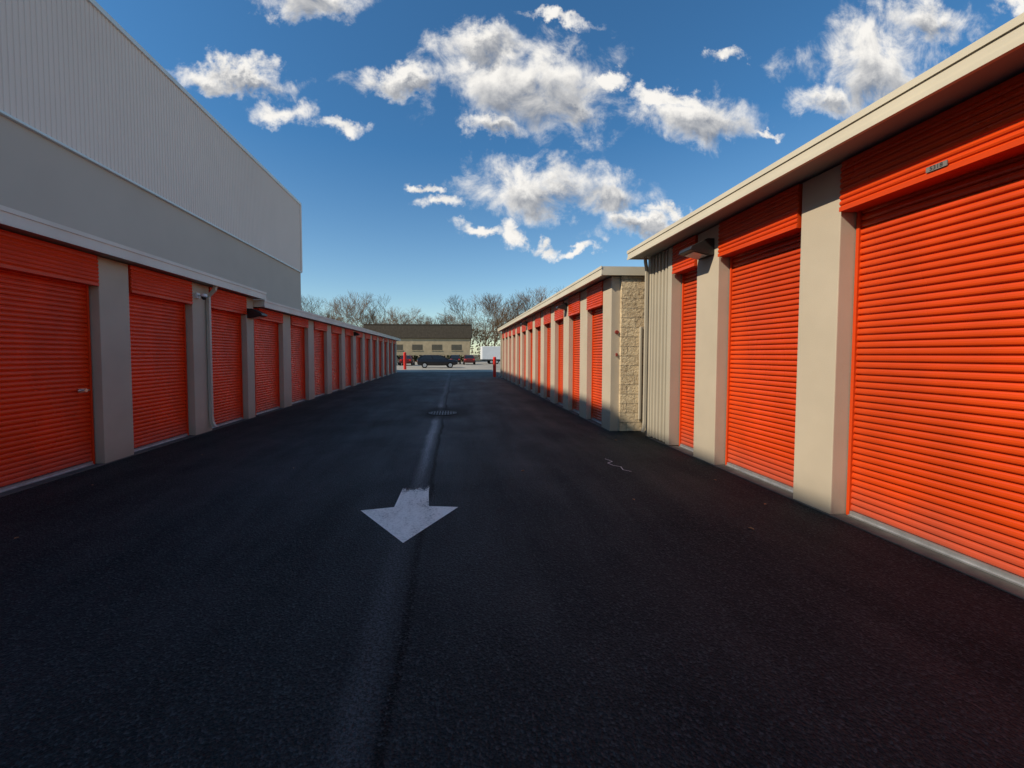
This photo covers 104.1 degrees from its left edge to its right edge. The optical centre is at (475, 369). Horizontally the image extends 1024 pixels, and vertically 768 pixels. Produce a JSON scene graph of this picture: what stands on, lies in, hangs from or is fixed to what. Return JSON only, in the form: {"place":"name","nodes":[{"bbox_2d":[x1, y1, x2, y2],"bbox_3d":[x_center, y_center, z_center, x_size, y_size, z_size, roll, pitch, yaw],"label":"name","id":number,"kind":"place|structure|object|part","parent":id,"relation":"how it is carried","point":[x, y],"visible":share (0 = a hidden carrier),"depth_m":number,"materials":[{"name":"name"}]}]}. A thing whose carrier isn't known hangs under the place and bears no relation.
{"place":"outdoors","nodes":[
{"label":"outdoors","id":0,"kind":"place"},
{"bbox_2d":[0,0,302,309],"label":"warehouse","id":1,"kind":"structure","parent":0,"point":[112,129],"depth_m":15.70,"materials":[{"name":"white metal"}]},
{"bbox_2d":[314,309,515,344],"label":"woodland","id":2,"kind":"object","parent":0,"point":[417,319],"visible":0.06,"depth_m":154.11,"materials":[{"name":"brown plant"}]},
{"bbox_2d":[397,361,499,371],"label":"parking lot","id":3,"kind":"structure","parent":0,"point":[481,366],"depth_m":44.55,"materials":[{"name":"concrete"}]},
{"bbox_2d":[403,352,405,368],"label":"bollard","id":4,"kind":"object","parent":3,"relation":"on","point":[404,360],"visible":1,"depth_m":41.54,"materials":[{"name":"red metal"}]},
{"bbox_2d":[399,355,414,365],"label":"parked car","id":5,"kind":"object","parent":3,"relation":"on","point":[410,359],"visible":0.88,"depth_m":55.89,"materials":[{"name":"red paint"}]},
{"bbox_2d":[363,324,471,361],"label":"office building","id":6,"kind":"structure","parent":3,"relation":"on","point":[445,340],"depth_m":85.27,"materials":[{"name":"brown"}]},
{"bbox_2d":[397,345,402,350],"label":"window","id":7,"kind":"structure","parent":6,"relation":"in","point":[399,347],"depth_m":85.10,"materials":[{"name":"grey glass"}]},
{"bbox_2d":[412,345,422,350],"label":"window","id":8,"kind":"structure","parent":6,"relation":"in","point":[414,347],"depth_m":85.29,"materials":[{"name":"grey glass"}]},
{"bbox_2d":[431,345,442,350],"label":"window","id":9,"kind":"structure","parent":6,"relation":"in","point":[434,347],"depth_m":85.51,"materials":[{"name":"grey glass"}]},
{"bbox_2d":[451,345,461,350],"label":"window","id":10,"kind":"structure","parent":6,"relation":"in","point":[453,347],"depth_m":85.72,"materials":[{"name":"grey glass"}]},
{"bbox_2d":[397,355,464,361],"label":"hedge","id":11,"kind":"object","parent":3,"relation":"on","point":[415,357],"visible":0.11,"depth_m":83.75,"materials":[{"name":"green plant"}]},
{"bbox_2d":[417,355,457,367],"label":"parked car","id":12,"kind":"object","parent":3,"relation":"on","point":[424,361],"visible":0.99,"depth_m":45.97,"materials":[{"name":"black paint"}]},
{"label":"window","id":13,"kind":"part","parent":12,"relation":"part of","materials":[{"name":"black glass"}]},
{"bbox_2d":[450,355,460,363],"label":"parked car","id":14,"kind":"object","parent":3,"relation":"on","point":[456,357],"visible":0.65,"depth_m":64.23,"materials":[{"name":"black paint"}]},
{"bbox_2d":[463,355,474,364],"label":"parked car","id":15,"kind":"object","parent":3,"relation":"on","point":[469,359],"visible":0.98,"depth_m":61.06,"materials":[{"name":"red paint"}]},
{"bbox_2d":[480,346,499,363],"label":"trailer","id":16,"kind":"object","parent":3,"relation":"on","point":[488,353],"visible":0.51,"depth_m":65.04,"materials":[{"name":"white paint"}]},
{"bbox_2d":[0,372,1023,767],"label":"road","id":17,"kind":"structure","parent":0,"point":[264,590],"depth_m":2.38,"materials":[{"name":"black asphalt"}]},
{"bbox_2d":[0,205,266,496],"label":"storage building","id":18,"kind":"structure","parent":17,"relation":"on","point":[110,351],"depth_m":5.62,"materials":[{"name":"beige paint"}]},
{"bbox_2d":[0,229,98,492],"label":"roll up door","id":19,"kind":"structure","parent":18,"relation":"in","point":[47,420],"depth_m":4.91,"materials":[{"name":"red paint"}]},
{"bbox_2d":[128,265,192,451],"bbox_3d":[-5.384,-0.175,6.822,0.188,2.902,1.421,0,2,-3],"label":"roll up door","id":20,"kind":"structure","parent":18,"relation":"in","point":[157,301],"depth_m":6.80,"materials":[{"name":"red paint"}]},
{"bbox_2d":[195,293,207,299],"bbox_3d":[-5.260,-1.408,7.637,0.200,0.133,0.119,0,2,-3],"label":"security camera","id":21,"kind":"object","parent":18,"relation":"attached to","point":[202,296],"visible":1,"depth_m":7.60,"materials":[{"name":"white paint"}]},
{"bbox_2d":[208,287,246,427],"bbox_3d":[-5.486,-0.250,8.786,0.188,2.902,1.400,0,2,-3],"label":"roll up door","id":22,"kind":"structure","parent":18,"relation":"in","point":[227,308],"depth_m":8.87,"materials":[{"name":"red paint"}]},
{"bbox_2d":[247,308,266,318],"bbox_3d":[-5.291,-1.354,9.642,0.347,0.234,0.300,0,2,-3],"label":"wall light","id":23,"kind":"object","parent":18,"relation":"attached to","point":[254,314],"visible":1,"depth_m":9.49,"materials":[{"name":"brown metal"}]},
{"bbox_2d":[253,299,400,415],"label":"storage building","id":24,"kind":"structure","parent":17,"relation":"on","point":[301,356],"depth_m":13.48,"materials":[{"name":"beige paint"}]},
{"bbox_2d":[253,308,282,414],"bbox_3d":[-5.591,-0.232,10.784,0.188,2.712,1.401,0,2,-3],"label":"roll up door","id":25,"kind":"structure","parent":24,"relation":"in","point":[266,332],"depth_m":10.75,"materials":[{"name":"red paint"}]},
{"bbox_2d":[290,316,308,403],"bbox_3d":[-5.695,-0.308,12.757,0.188,2.712,1.401,0,2,-3],"label":"roll up door","id":26,"kind":"structure","parent":24,"relation":"in","point":[297,325],"depth_m":12.87,"materials":[{"name":"red paint"}]},
{"bbox_2d":[314,321,326,396],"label":"roll up door","id":27,"kind":"structure","parent":24,"relation":"in","point":[319,328],"depth_m":14.87,"materials":[{"name":"red paint"}]},
{"bbox_2d":[331,325,341,391],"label":"roll up door","id":28,"kind":"structure","parent":24,"relation":"in","point":[335,331],"depth_m":16.90,"materials":[{"name":"red paint"}]},
{"bbox_2d":[345,329,353,387],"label":"roll up door","id":29,"kind":"structure","parent":24,"relation":"in","point":[348,333],"depth_m":18.87,"materials":[{"name":"red paint"}]},
{"bbox_2d":[356,331,362,384],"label":"roll up door","id":30,"kind":"structure","parent":24,"relation":"in","point":[358,365],"depth_m":20.98,"materials":[{"name":"red paint"}]},
{"bbox_2d":[365,333,370,381],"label":"roll up door","id":31,"kind":"structure","parent":24,"relation":"in","point":[367,336],"depth_m":22.89,"materials":[{"name":"red paint"}]},
{"bbox_2d":[372,335,376,378],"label":"roll up door","id":32,"kind":"structure","parent":24,"relation":"in","point":[374,337],"depth_m":24.87,"materials":[{"name":"red paint"}]},
{"bbox_2d":[379,337,382,377],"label":"roll up door","id":33,"kind":"structure","parent":24,"relation":"in","point":[380,338],"depth_m":26.90,"materials":[{"name":"red paint"}]},
{"bbox_2d":[384,338,387,375],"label":"roll up door","id":34,"kind":"structure","parent":24,"relation":"in","point":[385,339],"depth_m":28.83,"materials":[{"name":"red paint"}]},
{"bbox_2d":[389,339,391,374],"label":"roll up door","id":35,"kind":"structure","parent":24,"relation":"in","point":[390,340],"depth_m":30.90,"materials":[{"name":"red paint"}]},
{"bbox_2d":[393,340,395,372],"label":"roll up door","id":36,"kind":"structure","parent":24,"relation":"in","point":[394,341],"depth_m":32.91,"materials":[{"name":"red paint"}]},
{"bbox_2d":[361,488,456,542],"bbox_3d":[-0.775,1.310,6.143,0.970,0.001,5.760,0,2,-3],"label":"painted arrow","id":37,"kind":"object","parent":17,"relation":"on","point":[403,519],"visible":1,"depth_m":3.85,"materials":[{"name":"white paint"}]},
{"bbox_2d":[427,411,457,415],"bbox_3d":[-0.879,1.136,10.520,0.840,0.011,0.915,0,2,-3],"label":"storm drain","id":38,"kind":"object","parent":17,"relation":"on","point":[441,413],"visible":1,"depth_m":10.46,"materials":[{"name":"metal"}]},
{"bbox_2d":[493,357,495,376],"bbox_3d":[1.282,-0.206,27.517,0.219,1.400,0.219,0,2,-3],"label":"bollard","id":39,"kind":"object","parent":17,"relation":"on","point":[494,366],"visible":0.89,"depth_m":27.43,"materials":[{"name":"red metal"}]},
{"bbox_2d":[497,266,645,430],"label":"storage building","id":40,"kind":"structure","parent":17,"relation":"on","point":[568,359],"depth_m":9.44,"materials":[{"name":"beige paint"}]},
{"bbox_2d":[505,328,507,377],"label":"roll up door","id":41,"kind":"structure","parent":40,"relation":"in","point":[506,330],"depth_m":24.67,"materials":[{"name":"orange paint"}]},
{"bbox_2d":[517,322,519,384],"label":"roll up door","id":42,"kind":"structure","parent":40,"relation":"in","point":[518,324],"depth_m":20.08,"materials":[{"name":"orange paint"}]},
{"bbox_2d":[522,319,525,387],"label":"roll up door","id":43,"kind":"structure","parent":40,"relation":"in","point":[523,327],"depth_m":18.46,"materials":[{"name":"orange paint"}]},
{"bbox_2d":[528,316,532,390],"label":"roll up door","id":44,"kind":"structure","parent":40,"relation":"in","point":[530,320],"depth_m":16.82,"materials":[{"name":"orange paint"}]},
{"bbox_2d":[535,312,540,394],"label":"roll up door","id":45,"kind":"structure","parent":40,"relation":"in","point":[537,316],"depth_m":15.38,"materials":[{"name":"orange paint"}]},
{"bbox_2d":[543,307,550,399],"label":"roll up door","id":46,"kind":"structure","parent":40,"relation":"in","point":[547,312],"depth_m":13.77,"materials":[{"name":"orange paint"}]},
{"bbox_2d":[554,301,563,405],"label":"roll up door","id":47,"kind":"structure","parent":40,"relation":"in","point":[559,314],"depth_m":12.26,"materials":[{"name":"orange paint"}]},
{"bbox_2d":[555,303,566,310],"bbox_3d":[2.396,-1.771,11.181,0.278,0.187,0.240,0,2,-3],"label":"wall light","id":48,"kind":"object","parent":40,"relation":"attached to","point":[563,306],"visible":1,"depth_m":11.06,"materials":[{"name":"brown metal"}]},
{"bbox_2d":[568,292,579,412],"bbox_3d":[2.643,-0.411,10.485,0.188,3.092,0.980,0,2,-3],"label":"roll up door","id":49,"kind":"structure","parent":40,"relation":"in","point":[573,301],"depth_m":10.69,"materials":[{"name":"orange paint"}]},
{"bbox_2d":[586,281,602,423],"bbox_3d":[2.724,-0.352,8.958,0.188,3.092,0.980,0,2,-3],"label":"roll up door","id":50,"kind":"structure","parent":40,"relation":"in","point":[594,300],"depth_m":9.11,"materials":[{"name":"orange paint"}]},
{"bbox_2d":[627,12,1023,598],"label":"storage building","id":51,"kind":"structure","parent":17,"relation":"on","point":[834,326],"depth_m":3.49,"materials":[{"name":"beige paint"}]},
{"bbox_2d":[672,235,697,451],"bbox_3d":[3.365,-0.366,6.325,0.223,3.322,0.620,0,2,-3],"label":"roll up door","id":52,"kind":"structure","parent":51,"relation":"in","point":[686,266],"depth_m":6.45,"materials":[{"name":"orange paint"}]},
{"bbox_2d":[679,238,714,259],"bbox_3d":[3.140,-1.722,5.680,0.347,0.234,0.300,0,2,-3],"label":"wall light","id":53,"kind":"object","parent":51,"relation":"attached to","point":[702,249],"visible":1,"depth_m":5.54,"materials":[{"name":"brown metal"}]},
{"bbox_2d":[718,184,802,492],"bbox_3d":[3.442,-0.310,4.858,0.223,3.322,1.260,0,2,-3],"label":"roll up door","id":54,"kind":"structure","parent":51,"relation":"in","point":[762,242],"depth_m":4.84,"materials":[{"name":"orange paint"}]},
{"bbox_2d":[839,72,1023,587],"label":"roll up door","id":55,"kind":"structure","parent":51,"relation":"in","point":[936,442],"depth_m":3.06,"materials":[{"name":"orange paint"}]},
{"bbox_2d":[95,0,1023,354],"label":"sky","id":56,"kind":"structure","parent":0,"point":[431,152],"materials":[{"name":"blue"}]},
{"label":"ground","id":57,"kind":"structure","parent":0,"visible":0},
{"bbox_2d":[301,296,324,313],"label":"bare tree","id":58,"kind":"object","parent":57,"relation":"on","point":[309,305],"visible":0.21,"depth_m":119.47,"materials":[{"name":"brown plant"}]},
{"bbox_2d":[301,296,345,322],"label":"bare tree","id":59,"kind":"object","parent":57,"relation":"on","point":[336,316],"visible":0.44,"depth_m":116.53,"materials":[{"name":"brown plant"}]},
{"bbox_2d":[318,303,355,322],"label":"bare tree","id":60,"kind":"object","parent":57,"relation":"on","point":[335,314],"visible":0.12,"depth_m":123.10,"materials":[{"name":"brown plant"}]},
{"bbox_2d":[320,296,371,324],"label":"bare tree","id":61,"kind":"object","parent":57,"relation":"on","point":[339,313],"visible":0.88,"depth_m":111.56,"materials":[{"name":"brown plant"}]},
{"bbox_2d":[332,292,373,326],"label":"bare tree","id":62,"kind":"object","parent":57,"relation":"on","point":[354,307],"visible":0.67,"depth_m":117.01,"materials":[{"name":"brown plant"}]},
{"bbox_2d":[344,295,390,323],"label":"bare tree","id":63,"kind":"object","parent":57,"relation":"on","point":[366,319],"visible":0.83,"depth_m":112.94,"materials":[{"name":"brown plant"}]},
{"bbox_2d":[379,306,424,323],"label":"bare tree","id":64,"kind":"object","parent":57,"relation":"on","point":[391,316],"visible":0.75,"depth_m":124.92,"materials":[{"name":"brown plant"}]},
{"bbox_2d":[409,316,432,323],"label":"bare tree","id":65,"kind":"object","parent":57,"relation":"on","point":[426,319],"visible":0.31,"depth_m":126.22,"materials":[{"name":"brown plant"}]},
{"bbox_2d":[426,318,449,323],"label":"bare tree","id":66,"kind":"object","parent":57,"relation":"on","point":[434,321],"visible":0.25,"depth_m":124.92,"materials":[{"name":"brown plant"}]},
{"bbox_2d":[440,308,474,329],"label":"bare tree","id":67,"kind":"object","parent":57,"relation":"on","point":[455,320],"visible":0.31,"depth_m":132.23,"materials":[{"name":"brown plant"}]},
{"bbox_2d":[437,296,484,345],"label":"bare tree","id":68,"kind":"object","parent":57,"relation":"on","point":[462,308],"visible":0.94,"depth_m":125.24,"materials":[{"name":"brown plant"}]},
{"bbox_2d":[470,328,499,358],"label":"undergrowth","id":69,"kind":"object","parent":57,"relation":"on","point":[476,331],"visible":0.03,"depth_m":140.81,"materials":[{"name":"green plant"}]},
{"bbox_2d":[467,293,513,345],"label":"bare tree","id":70,"kind":"object","parent":57,"relation":"on","point":[492,302],"visible":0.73,"depth_m":116.40,"materials":[{"name":"brown plant"}]},
{"bbox_2d":[478,293,521,345],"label":"bare tree","id":71,"kind":"object","parent":57,"relation":"on","point":[496,313],"visible":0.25,"depth_m":122.16,"materials":[{"name":"brown plant"}]},
{"bbox_2d":[486,304,520,343],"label":"bare tree","id":72,"kind":"object","parent":57,"relation":"on","point":[500,321],"visible":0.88,"depth_m":102.03,"materials":[{"name":"brown plant"}]},
{"bbox_2d":[479,294,532,326],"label":"bare tree","id":73,"kind":"object","parent":57,"relation":"on","point":[507,305],"visible":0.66,"depth_m":109.56,"materials":[{"name":"brown plant"}]},
{"bbox_2d":[495,294,539,322],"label":"bare tree","id":74,"kind":"object","parent":57,"relation":"on","point":[523,309],"visible":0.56,"depth_m":107.78,"materials":[{"name":"brown plant"}]},
{"bbox_2d":[510,288,545,308],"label":"bare tree","id":75,"kind":"object","parent":57,"relation":"on","point":[526,298],"visible":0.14,"depth_m":113.42,"materials":[{"name":"brown plant"}]},
{"bbox_2d":[512,286,554,311],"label":"bare tree","id":76,"kind":"object","parent":57,"relation":"on","point":[541,299],"visible":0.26,"depth_m":114.50,"materials":[{"name":"brown plant"}]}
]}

